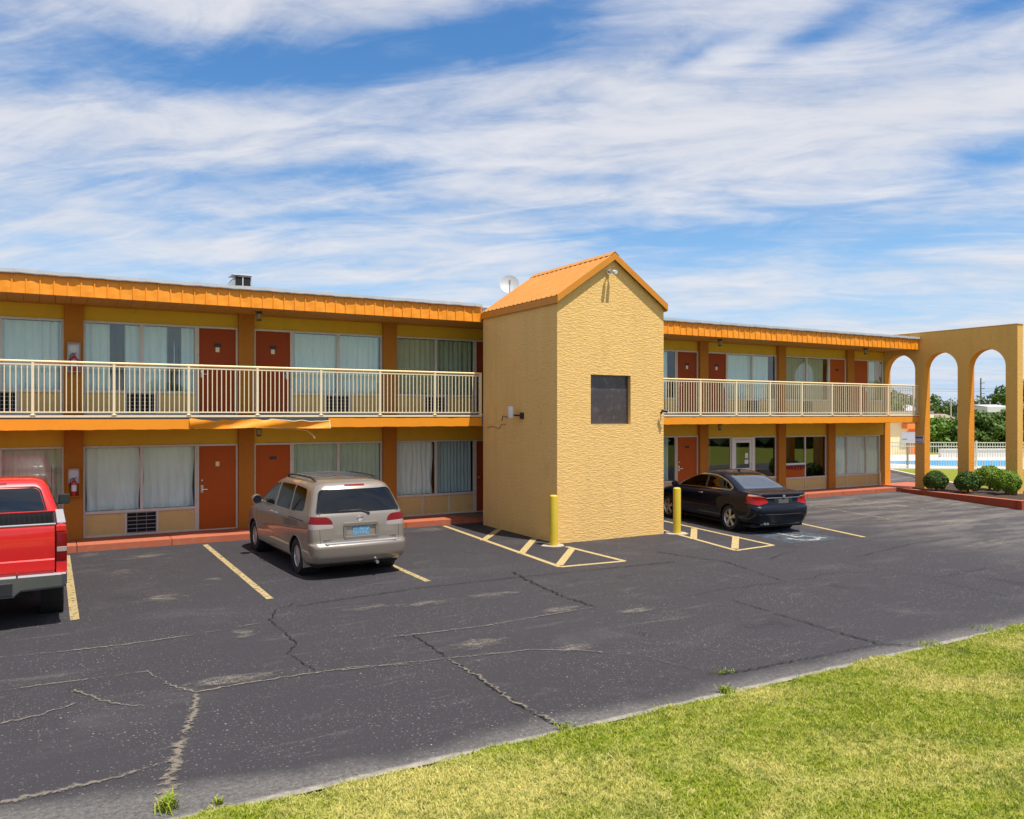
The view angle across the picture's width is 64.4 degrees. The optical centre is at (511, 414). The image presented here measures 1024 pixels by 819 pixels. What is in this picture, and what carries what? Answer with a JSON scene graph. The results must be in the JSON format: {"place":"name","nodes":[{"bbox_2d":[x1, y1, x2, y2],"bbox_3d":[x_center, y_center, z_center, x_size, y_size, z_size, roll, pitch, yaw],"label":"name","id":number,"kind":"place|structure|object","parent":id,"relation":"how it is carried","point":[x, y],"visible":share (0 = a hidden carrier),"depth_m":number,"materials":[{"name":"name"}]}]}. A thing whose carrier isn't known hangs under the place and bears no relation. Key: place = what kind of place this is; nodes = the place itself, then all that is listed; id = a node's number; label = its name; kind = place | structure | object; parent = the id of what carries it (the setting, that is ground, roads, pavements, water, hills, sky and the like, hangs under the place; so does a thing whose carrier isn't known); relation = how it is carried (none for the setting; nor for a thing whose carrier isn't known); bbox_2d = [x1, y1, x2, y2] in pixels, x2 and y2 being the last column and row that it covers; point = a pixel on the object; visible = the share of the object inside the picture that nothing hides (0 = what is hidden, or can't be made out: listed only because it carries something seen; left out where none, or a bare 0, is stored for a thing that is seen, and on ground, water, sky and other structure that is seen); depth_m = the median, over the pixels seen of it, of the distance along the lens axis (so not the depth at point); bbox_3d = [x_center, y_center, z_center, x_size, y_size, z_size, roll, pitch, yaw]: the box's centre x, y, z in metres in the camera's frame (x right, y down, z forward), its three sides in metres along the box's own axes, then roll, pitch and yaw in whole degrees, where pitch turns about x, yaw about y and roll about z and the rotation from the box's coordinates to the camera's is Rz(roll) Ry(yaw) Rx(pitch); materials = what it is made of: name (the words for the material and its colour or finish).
{"place":"outdoors","nodes":[
{"label":"outdoors","id":0,"kind":"place"},
{"bbox_2d":[67,514,460,552],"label":"sidewalk","id":1,"kind":"structure","parent":0,"point":[138,541],"depth_m":18.77,"materials":[{"name":"red paint"}]},
{"bbox_2d":[0,268,919,539],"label":"motel building","id":2,"kind":"structure","parent":0,"point":[140,474],"depth_m":20.64,"materials":[{"name":"orange paint"}]},
{"bbox_2d":[0,316,63,414],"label":"window","id":3,"kind":"structure","parent":2,"relation":"in","point":[19,339],"depth_m":18.08,"materials":[{"name":"glass"}]},
{"bbox_2d":[0,446,63,510],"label":"window","id":4,"kind":"structure","parent":2,"relation":"in","point":[14,461],"depth_m":18.14,"materials":[{"name":"glass"}]},
{"bbox_2d":[67,467,79,496],"bbox_3d":[-9.832,1.530,18.227,0.260,0.660,0.130,0,0,-30],"label":"extinguisher cabinet","id":5,"kind":"object","parent":2,"relation":"attached to","point":[73,472],"visible":0.83,"depth_m":18.23,"materials":[{"name":"metal"}]},
{"bbox_2d":[70,478,76,495],"bbox_3d":[-9.828,1.626,18.219,0.124,0.416,0.112,0,0,-1],"label":"fire extinguisher","id":6,"kind":"object","parent":5,"relation":"in","point":[73,485],"visible":1,"depth_m":18.18,"materials":[{"name":"red metal"}]},
{"bbox_2d":[67,342,79,371],"bbox_3d":[-9.832,-1.270,18.227,0.260,0.660,0.130,0,0,-30],"label":"extinguisher cabinet","id":7,"kind":"object","parent":2,"relation":"attached to","point":[72,347],"visible":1,"depth_m":18.23,"materials":[{"name":"grey plastic"}]},
{"bbox_2d":[70,353,76,370],"bbox_3d":[-9.828,-1.174,18.219,0.124,0.416,0.112,0,0,-1],"label":"fire extinguisher","id":8,"kind":"object","parent":7,"relation":"in","point":[74,358],"visible":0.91,"depth_m":18.18,"materials":[{"name":"red metal"}]},
{"bbox_2d":[83,320,196,414],"bbox_3d":[-8.743,-1.054,19.163,2.440,2.168,0.223,0,0,-30],"label":"window","id":9,"kind":"structure","parent":2,"relation":"in","point":[107,342],"depth_m":19.14,"materials":[{"name":"glass"}]},
{"bbox_2d":[83,444,196,537],"bbox_3d":[-8.741,1.781,19.159,2.440,2.098,0.215,0,0,-30],"label":"window","id":10,"kind":"structure","parent":2,"relation":"in","point":[113,475],"depth_m":19.12,"materials":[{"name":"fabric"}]},
{"bbox_2d":[197,326,237,414],"bbox_3d":[-7.222,-1.055,19.927,0.960,2.170,0.126,0,0,-30],"label":"door","id":11,"kind":"structure","parent":2,"relation":"in","point":[215,345],"depth_m":19.94,"materials":[{"name":"wood"}]},
{"bbox_2d":[197,443,237,530],"bbox_3d":[-7.222,1.780,19.927,0.960,2.100,0.126,0,0,-30],"label":"door","id":12,"kind":"structure","parent":2,"relation":"in","point":[217,464],"depth_m":19.94,"materials":[{"name":"wood"}]},
{"bbox_2d":[227,273,252,285],"bbox_3d":[-7.302,-3.263,21.231,0.907,0.725,0.620,0,0,-30],"label":"roof vent","id":13,"kind":"object","parent":2,"relation":"on","point":[241,280],"visible":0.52,"depth_m":21.09,"materials":[{"name":"white plastic"}]},
{"bbox_2d":[0,359,482,414],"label":"balcony railing","id":14,"kind":"object","parent":2,"relation":"on","point":[220,367],"visible":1,"depth_m":18.80,"materials":[{"name":"beige metal"}]},
{"bbox_2d":[254,329,291,414],"bbox_3d":[-6.058,-1.055,20.591,0.960,2.170,0.126,0,0,-30],"label":"door","id":15,"kind":"structure","parent":2,"relation":"in","point":[272,348],"depth_m":20.61,"materials":[{"name":"wood"}]},
{"bbox_2d":[254,443,291,504],"bbox_3d":[-6.058,1.780,20.591,0.960,2.100,0.126,0,0,-30],"label":"door","id":16,"kind":"structure","parent":2,"relation":"in","point":[272,461],"depth_m":20.56,"materials":[{"name":"wood"}]},
{"bbox_2d":[292,331,381,414],"bbox_3d":[-4.625,-1.054,21.511,2.440,2.168,0.221,0,0,-30],"label":"window","id":17,"kind":"structure","parent":2,"relation":"in","point":[309,350],"depth_m":21.48,"materials":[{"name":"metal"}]},
{"bbox_2d":[292,441,381,480],"bbox_3d":[-4.622,1.781,21.505,2.440,2.098,0.208,0,0,-30],"label":"window","id":18,"kind":"structure","parent":2,"relation":"in","point":[359,456],"depth_m":21.53,"materials":[{"name":"glass"}]},
{"bbox_2d":[397,336,474,414],"bbox_3d":[-2.176,-1.054,22.908,2.440,2.168,0.222,0,0,-30],"label":"window","id":19,"kind":"structure","parent":2,"relation":"in","point":[431,354],"depth_m":22.91,"materials":[{"name":"glass"}]},
{"bbox_2d":[397,439,474,516],"bbox_3d":[-2.173,1.781,22.903,2.440,2.098,0.210,0,0,-30],"label":"window","id":20,"kind":"structure","parent":2,"relation":"in","point":[452,460],"depth_m":22.88,"materials":[{"name":"glass"}]},
{"bbox_2d":[475,340,482,414],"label":"door","id":21,"kind":"structure","parent":2,"relation":"in","point":[478,343],"depth_m":23.51,"materials":[{"name":"wood"}]},
{"bbox_2d":[475,439,482,511],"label":"door","id":22,"kind":"structure","parent":2,"relation":"in","point":[478,442],"depth_m":23.51,"materials":[{"name":"wood"}]},
{"bbox_2d":[500,275,518,292],"bbox_3d":[-0.064,-3.452,23.422,0.456,1.144,0.492,0,0,44],"label":"satellite dish","id":23,"kind":"object","parent":2,"relation":"on","point":[509,283],"visible":0.89,"depth_m":23.44,"materials":[{"name":"paint"}]},
{"bbox_2d":[664,350,675,414],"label":"window","id":24,"kind":"structure","parent":2,"relation":"in","point":[665,353],"depth_m":27.14,"materials":[{"name":"glass"}]},
{"bbox_2d":[664,436,675,486],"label":"window","id":25,"kind":"structure","parent":2,"relation":"in","point":[666,483],"depth_m":27.15,"materials":[{"name":"metal"}]},
{"bbox_2d":[676,350,697,414],"bbox_3d":[5.912,-1.055,27.418,0.960,2.170,0.126,0,0,-30],"label":"door","id":26,"kind":"structure","parent":2,"relation":"in","point":[686,361],"depth_m":27.44,"materials":[{"name":"wood"}]},
{"bbox_2d":[676,435,697,483],"bbox_3d":[5.912,1.780,27.418,0.960,2.100,0.126,0,0,-30],"label":"door","id":27,"kind":"structure","parent":2,"relation":"in","point":[686,446],"depth_m":27.42,"materials":[{"name":"metal"}]},
{"bbox_2d":[709,352,726,414],"bbox_3d":[7.076,-1.055,28.082,0.960,2.170,0.126,0,0,-30],"label":"door","id":28,"kind":"structure","parent":2,"relation":"in","point":[717,360],"depth_m":28.12,"materials":[{"name":"wood"}]},
{"bbox_2d":[709,437,730,470],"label":"office window","id":29,"kind":"structure","parent":2,"relation":"in","point":[709,437],"depth_m":28.43,"materials":[{"name":"metal"}]},
{"bbox_2d":[731,437,753,470],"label":"office door","id":30,"kind":"structure","parent":2,"relation":"in","point":[735,448],"depth_m":28.72,"materials":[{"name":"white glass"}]},
{"bbox_2d":[727,353,776,414],"bbox_3d":[8.512,-1.054,28.996,2.440,2.168,0.207,0,0,-30],"label":"window","id":31,"kind":"structure","parent":2,"relation":"in","point":[754,366],"depth_m":28.97,"materials":[{"name":"glass"}]},
{"bbox_2d":[754,436,776,480],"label":"office window","id":32,"kind":"structure","parent":2,"relation":"in","point":[774,477],"depth_m":29.50,"materials":[{"name":"glass"}]},
{"bbox_2d":[664,378,918,414],"bbox_3d":[8.809,-0.542,27.364,15.740,1.142,0.080,0,0,-30],"label":"balcony railing","id":33,"kind":"object","parent":2,"relation":"on","point":[769,383],"visible":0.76,"depth_m":27.81,"materials":[{"name":"beige metal"}]},
{"bbox_2d":[786,435,826,489],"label":"office window","id":34,"kind":"structure","parent":2,"relation":"in","point":[797,474],"depth_m":30.49,"materials":[{"name":"metal"}]},
{"bbox_2d":[786,356,828,414],"bbox_3d":[10.962,-1.054,30.392,2.440,2.168,0.204,0,0,-30],"label":"window","id":35,"kind":"structure","parent":2,"relation":"in","point":[798,369],"depth_m":30.37,"materials":[{"name":"metal"}]},
{"bbox_2d":[829,358,845,414],"bbox_3d":[12.479,-1.055,31.164,0.960,2.170,0.126,0,0,-30],"label":"door","id":36,"kind":"structure","parent":2,"relation":"in","point":[837,366],"depth_m":31.19,"materials":[{"name":"wood"}]},
{"bbox_2d":[836,435,879,487],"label":"office window","id":37,"kind":"structure","parent":2,"relation":"in","point":[855,454],"depth_m":31.84,"materials":[{"name":"glass"}]},
{"bbox_2d":[855,359,868,414],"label":"door","id":38,"kind":"structure","parent":2,"relation":"in","point":[861,366],"depth_m":31.92,"materials":[{"name":"wood"}]},
{"bbox_2d":[869,360,882,414],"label":"window","id":39,"kind":"structure","parent":2,"relation":"in","point":[871,364],"depth_m":32.35,"materials":[{"name":"glass"}]},
{"bbox_2d":[0,472,1023,818],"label":"parking lot","id":40,"kind":"structure","parent":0,"point":[660,628],"depth_m":10.83,"materials":[{"name":"grey asphalt"}]},
{"bbox_2d":[0,466,69,613],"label":"pickup truck","id":41,"kind":"object","parent":40,"relation":"on","point":[33,543],"visible":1,"depth_m":11.51,"materials":[{"name":"red paint"}]},
{"bbox_2d":[66,555,78,619],"bbox_3d":[-7.851,2.976,14.431,0.120,0.001,6.150,0,0,-30],"label":"parking line","id":42,"kind":"object","parent":40,"relation":"on","point":[72,610],"visible":0.8,"depth_m":13.40,"materials":[{"name":"paint"}]},
{"bbox_2d":[1,761,168,802],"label":"asphalt crack","id":43,"kind":"object","parent":40,"relation":"on","point":[44,793],"visible":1,"depth_m":6.39,"materials":[{"name":"asphalt"}]},
{"bbox_2d":[154,787,187,816],"bbox_3d":[-2.590,2.921,6.116,0.280,0.118,0.205,0,0,36],"label":"weed","id":44,"kind":"object","parent":40,"relation":"on","point":[167,801],"visible":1,"depth_m":6.10,"materials":[{"name":"green plant"}]},
{"bbox_2d":[152,694,199,805],"bbox_3d":[-3.027,2.970,7.390,0.310,0.001,2.559,0,0,-17],"label":"asphalt crack","id":45,"kind":"object","parent":40,"relation":"on","point":[177,751],"visible":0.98,"depth_m":6.98,"materials":[{"name":"asphalt"}]},
{"bbox_2d":[203,544,272,598],"bbox_3d":[-5.445,2.976,15.803,0.115,0.001,6.250,0,0,-30],"label":"parking line","id":46,"kind":"object","parent":40,"relation":"on","point":[250,582],"visible":1,"depth_m":15.07,"materials":[{"name":"paint"}]},
{"bbox_2d":[269,603,313,668],"bbox_3d":[-3.057,2.967,11.039,0.442,0.001,3.522,0,0,-19],"label":"asphalt crack","id":47,"kind":"object","parent":40,"relation":"on","point":[289,637],"visible":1,"depth_m":10.72,"materials":[{"name":"asphalt"}]},
{"bbox_2d":[197,663,420,691],"bbox_3d":[-2.271,2.969,9.260,2.514,0.001,0.238,0,0,-24],"label":"asphalt crack","id":48,"kind":"object","parent":40,"relation":"on","point":[284,676],"visible":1,"depth_m":9.12,"materials":[{"name":"asphalt"}]},
{"bbox_2d":[248,471,404,575],"bbox_3d":[-4.048,2.109,16.951,2.306,1.878,5.064,0,0,-32],"label":"minivan","id":49,"kind":"object","parent":40,"relation":"on","point":[312,523],"visible":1,"depth_m":15.11,"materials":[{"name":"beige paint"}]},
{"bbox_2d":[391,565,429,581],"bbox_3d":[-3.027,2.976,17.154,0.115,0.001,6.200,0,0,-30],"label":"parking line","id":50,"kind":"object","parent":40,"relation":"on","point":[409,573],"visible":0.4,"depth_m":15.16,"materials":[{"name":"paint"}]},
{"bbox_2d":[446,514,482,523],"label":"ramp","id":51,"kind":"structure","parent":40,"relation":"on","point":[466,519],"depth_m":22.31,"materials":[{"name":"red paint"}]},
{"bbox_2d":[297,561,673,605],"bbox_3d":[-0.095,2.965,14.585,7.645,0.001,0.323,0,0,-30],"label":"asphalt crack","id":52,"kind":"object","parent":40,"relation":"on","point":[482,580],"visible":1,"depth_m":14.30,"materials":[{"name":"asphalt"}]},
{"bbox_2d":[413,634,563,726],"bbox_3d":[-0.440,2.966,9.276,0.133,0.001,3.758,0,0,-29],"label":"asphalt crack","id":53,"kind":"object","parent":40,"relation":"on","point":[488,684],"visible":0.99,"depth_m":8.86,"materials":[{"name":"asphalt"}]},
{"bbox_2d":[481,529,501,539],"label":"hatch line","id":54,"kind":"object","parent":40,"relation":"on","point":[491,534],"visible":1,"depth_m":20.05,"materials":[{"name":"paint"}]},
{"bbox_2d":[444,526,559,566],"bbox_3d":[-0.435,2.976,18.736,0.115,0.001,6.439,0,0,-25],"label":"hatch line","id":55,"kind":"object","parent":40,"relation":"on","point":[542,560],"visible":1,"depth_m":18.12,"materials":[{"name":"paint"}]},
{"bbox_2d":[518,538,536,553],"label":"hatch line","id":56,"kind":"object","parent":40,"relation":"on","point":[525,548],"visible":1,"depth_m":18.37,"materials":[{"name":"paint"}]},
{"bbox_2d":[541,495,563,546],"bbox_3d":[0.945,2.415,18.415,0.487,1.170,0.508,0,0,23],"label":"bollard","id":57,"kind":"object","parent":40,"relation":"on","point":[553,521],"visible":1,"depth_m":18.33,"materials":[{"name":"metal"}]},
{"bbox_2d":[553,721,575,730],"bbox_3d":[0.521,2.953,7.691,0.236,0.055,0.323,0,0,-30],"label":"weed","id":58,"kind":"object","parent":40,"relation":"on","point":[565,726],"visible":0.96,"depth_m":7.70,"materials":[{"name":"green plant"}]},
{"bbox_2d":[555,548,574,564],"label":"hatch line","id":59,"kind":"object","parent":40,"relation":"on","point":[563,559],"visible":1,"depth_m":16.95,"materials":[{"name":"paint"}]},
{"bbox_2d":[560,561,625,566],"bbox_3d":[1.611,2.975,16.138,1.475,0.001,0.115,0,0,-25],"label":"hatch line","id":60,"kind":"object","parent":40,"relation":"on","point":[592,563],"visible":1,"depth_m":16.17,"materials":[{"name":"paint"}]},
{"bbox_2d":[566,546,625,560],"bbox_3d":[1.748,2.975,17.351,0.115,0.001,2.090,0,0,-31],"label":"hatch line","id":61,"kind":"object","parent":40,"relation":"on","point":[597,554],"visible":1,"depth_m":17.21,"materials":[{"name":"paint"}]},
{"bbox_2d":[665,487,688,534],"bbox_3d":[4.106,2.415,20.264,0.583,1.170,0.484,0,0,-4],"label":"bollard","id":62,"kind":"object","parent":40,"relation":"on","point":[676,510],"visible":1,"depth_m":20.20,"materials":[{"name":"metal"}]},
{"bbox_2d":[690,528,696,538],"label":"hatch line","id":63,"kind":"object","parent":40,"relation":"on","point":[693,535],"visible":1,"depth_m":20.22,"materials":[{"name":"paint"}]},
{"bbox_2d":[664,530,734,549],"bbox_3d":[4.356,2.975,19.339,0.110,0.001,3.387,0,0,-18],"label":"hatch line","id":64,"kind":"object","parent":40,"relation":"on","point":[705,542],"visible":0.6,"depth_m":18.81,"materials":[{"name":"paint"}]},
{"bbox_2d":[664,521,772,544],"bbox_3d":[5.053,2.976,20.599,0.110,0.001,4.660,0,0,-22],"label":"hatch line","id":65,"kind":"object","parent":40,"relation":"on","point":[721,533],"visible":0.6,"depth_m":20.24,"materials":[{"name":"paint"}]},
{"bbox_2d":[713,683,735,693],"bbox_3d":[2.292,2.936,8.683,0.195,0.087,0.218,0,0,-30],"label":"weed","id":66,"kind":"object","parent":40,"relation":"on","point":[725,689],"visible":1,"depth_m":8.67,"materials":[{"name":"green plant"}]},
{"bbox_2d":[731,536,738,548],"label":"hatch line","id":67,"kind":"object","parent":40,"relation":"on","point":[735,542],"visible":1,"depth_m":18.80,"materials":[{"name":"paint"}]},
{"bbox_2d":[664,469,806,530],"bbox_3d":[5.902,2.253,22.376,2.176,1.568,4.844,0,0,-21],"label":"sedan","id":68,"kind":"object","parent":40,"relation":"on","point":[738,499],"visible":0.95,"depth_m":20.94,"materials":[{"name":"black paint"}]},
{"bbox_2d":[725,642,909,673],"bbox_3d":[3.845,2.962,9.991,3.182,0.001,0.186,0,0,-24],"label":"asphalt crack","id":69,"kind":"object","parent":40,"relation":"on","point":[785,661],"visible":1,"depth_m":9.61,"materials":[{"name":"asphalt"}]},
{"bbox_2d":[735,600,917,645],"bbox_3d":[4.280,2.963,11.628,0.386,0.001,3.098,0,0,-30],"label":"asphalt crack","id":70,"kind":"object","parent":40,"relation":"on","point":[834,630],"visible":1,"depth_m":10.97,"materials":[{"name":"asphalt"}]},
{"bbox_2d":[890,411,933,454],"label":"pool house","id":71,"kind":"structure","parent":40,"relation":"on","point":[896,429],"depth_m":57.04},
{"bbox_2d":[908,429,914,454],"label":"door","id":72,"kind":"structure","parent":71,"relation":"in","point":[909,430],"depth_m":57.51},
{"bbox_2d":[890,469,954,485],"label":"kerb","id":73,"kind":"structure","parent":40,"relation":"on","point":[909,474],"depth_m":39.54,"materials":[{"name":"concrete"}]},
{"bbox_2d":[879,323,1023,493],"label":"arcade wall","id":74,"kind":"structure","parent":40,"relation":"on","point":[965,348],"depth_m":29.72,"materials":[{"name":"paint"}]},
{"bbox_2d":[902,486,1023,509],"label":"planter","id":75,"kind":"object","parent":40,"relation":"on","point":[991,497],"visible":0.68,"depth_m":27.91,"materials":[{"name":"red paint"}]},
{"bbox_2d":[922,470,948,490],"bbox_3d":[15.560,2.439,29.775,0.849,0.805,0.858,0,0,-30],"label":"boxwood bush","id":76,"kind":"object","parent":75,"relation":"on","point":[933,479],"visible":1,"depth_m":29.54,"materials":[{"name":"green plant"}]},
{"bbox_2d":[953,470,982,492],"bbox_3d":[16.175,2.397,28.776,0.917,0.829,0.890,0,0,-30],"label":"boxwood bush","id":77,"kind":"object","parent":75,"relation":"on","point":[967,480],"visible":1,"depth_m":28.55,"materials":[{"name":"green plant"}]},
{"bbox_2d":[974,465,1003,488],"bbox_3d":[17.705,2.341,30.069,1.073,0.921,1.044,0,0,-30],"label":"boxwood bush","id":78,"kind":"object","parent":75,"relation":"on","point":[985,473],"visible":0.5,"depth_m":29.85,"materials":[{"name":"green plant"}]},
{"bbox_2d":[989,469,1022,493],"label":"boxwood bush","id":79,"kind":"object","parent":75,"relation":"on","point":[1003,484],"visible":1,"depth_m":27.82,"materials":[{"name":"green plant"}]},
{"bbox_2d":[0,0,1023,407],"label":"sky","id":80,"kind":"structure","parent":0,"point":[837,165],"materials":[{"name":"blue"}]},
{"bbox_2d":[481,251,667,543],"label":"stair tower","id":81,"kind":"structure","parent":0,"point":[573,362],"depth_m":19.61,"materials":[{"name":"beige paint"}]},
{"bbox_2d":[501,406,523,420],"bbox_3d":[-0.107,-0.003,20.389,0.294,0.374,1.127,0,0,-30],"label":"panel antenna","id":82,"kind":"object","parent":81,"relation":"attached to","point":[511,414],"visible":1,"depth_m":20.01,"materials":[{"name":"white plastic"}]},
{"bbox_2d":[591,375,627,424],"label":"window","id":83,"kind":"structure","parent":81,"relation":"in","point":[609,393],"depth_m":19.54,"materials":[{"name":"black glass"}]},
{"bbox_2d":[172,623,1023,818],"bbox_3d":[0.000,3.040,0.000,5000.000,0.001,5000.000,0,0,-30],"label":"ground","id":84,"kind":"structure","parent":0,"point":[437,762],"depth_m":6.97,"materials":[{"name":"green plant"}]},
{"bbox_2d":[891,390,938,410],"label":"leafy tree","id":85,"kind":"object","parent":84,"relation":"on","point":[936,407],"visible":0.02,"depth_m":128.22,"materials":[{"name":"green plant"}]},
{"bbox_2d":[930,394,952,416],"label":"leafy tree","id":86,"kind":"object","parent":84,"relation":"on","point":[934,401],"visible":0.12,"depth_m":148.70,"materials":[{"name":"green plant"}]},
{"bbox_2d":[939,398,957,415],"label":"leafy tree","id":87,"kind":"object","parent":84,"relation":"on","point":[947,404],"visible":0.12,"depth_m":168.93,"materials":[{"name":"green plant"}]},
{"bbox_2d":[952,395,1000,417],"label":"leafy tree","id":88,"kind":"object","parent":84,"relation":"on","point":[981,400],"visible":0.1,"depth_m":149.63,"materials":[{"name":"green plant"}]},
{"bbox_2d":[957,405,1005,417],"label":"house","id":89,"kind":"structure","parent":84,"relation":"on","point":[990,409],"depth_m":118.30,"materials":[{"name":"white"}]},
{"bbox_2d":[986,385,1005,404],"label":"leafy tree","id":90,"kind":"object","parent":84,"relation":"on","point":[997,396],"visible":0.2,"depth_m":139.47,"materials":[{"name":"green plant"}]},
{"bbox_2d":[798,485,896,497],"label":"sidewalk","id":91,"kind":"structure","parent":0,"point":[813,493],"depth_m":30.20,"materials":[{"name":"red paint"}]},
{"bbox_2d":[874,482,914,491],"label":"sidewalk","id":92,"kind":"structure","parent":0,"point":[899,486],"depth_m":32.22,"materials":[{"name":"red paint"}]},
{"bbox_2d":[894,452,1023,490],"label":"verge","id":93,"kind":"structure","parent":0,"point":[951,474],"depth_m":40.73,"materials":[{"name":"green plant"}]},
{"bbox_2d":[891,400,908,410],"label":"leafy tree","id":94,"kind":"object","parent":93,"relation":"on","point":[898,406],"visible":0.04,"depth_m":65.71,"materials":[{"name":"green plant"}]},
{"bbox_2d":[901,432,914,467],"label":"rules board","id":95,"kind":"object","parent":93,"relation":"on","point":[907,436],"visible":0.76,"depth_m":43.07,"materials":[{"name":"white metal"}]},
{"bbox_2d":[930,415,957,451],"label":"leafy tree","id":96,"kind":"object","parent":93,"relation":"on","point":[939,425],"visible":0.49,"depth_m":61.25,"materials":[{"name":"green plant"}]},
{"bbox_2d":[938,417,957,448],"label":"leafy tree","id":97,"kind":"object","parent":93,"relation":"on","point":[951,420],"visible":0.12,"depth_m":62.33,"materials":[{"name":"green plant"}]},
{"bbox_2d":[890,455,1023,469],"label":"pool deck","id":98,"kind":"structure","parent":93,"relation":"on","point":[931,458],"depth_m":50.76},
{"bbox_2d":[890,460,1004,465],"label":"pool water","id":99,"kind":"structure","parent":98,"relation":"on","point":[954,462],"depth_m":47.54,"materials":[{"name":"blue liquid"}]},
{"bbox_2d":[890,441,1023,467],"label":"pool fence","id":100,"kind":"object","parent":98,"relation":"on","point":[976,446],"visible":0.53,"depth_m":42.55,"materials":[{"name":"metal"}]},
{"bbox_2d":[939,449,1004,456],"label":"pool wall","id":101,"kind":"structure","parent":98,"relation":"on","point":[984,452],"depth_m":53.35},
{"bbox_2d":[948,419,992,448],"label":"leafy tree","id":102,"kind":"object","parent":93,"relation":"on","point":[955,429],"visible":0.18,"depth_m":61.02,"materials":[{"name":"green plant"}]},
{"bbox_2d":[974,409,1005,448],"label":"leafy tree","id":103,"kind":"object","parent":93,"relation":"on","point":[988,424],"visible":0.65,"depth_m":61.05,"materials":[{"name":"green plant"}]},
{"bbox_2d":[989,412,1005,448],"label":"leafy tree","id":104,"kind":"object","parent":93,"relation":"on","point":[997,416],"visible":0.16,"depth_m":62.19,"materials":[{"name":"green plant"}]},
{"bbox_2d":[998,408,1023,448],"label":"leafy tree","id":105,"kind":"object","parent":93,"relation":"on","point":[1003,414],"visible":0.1,"depth_m":62.28,"materials":[{"name":"green plant"}]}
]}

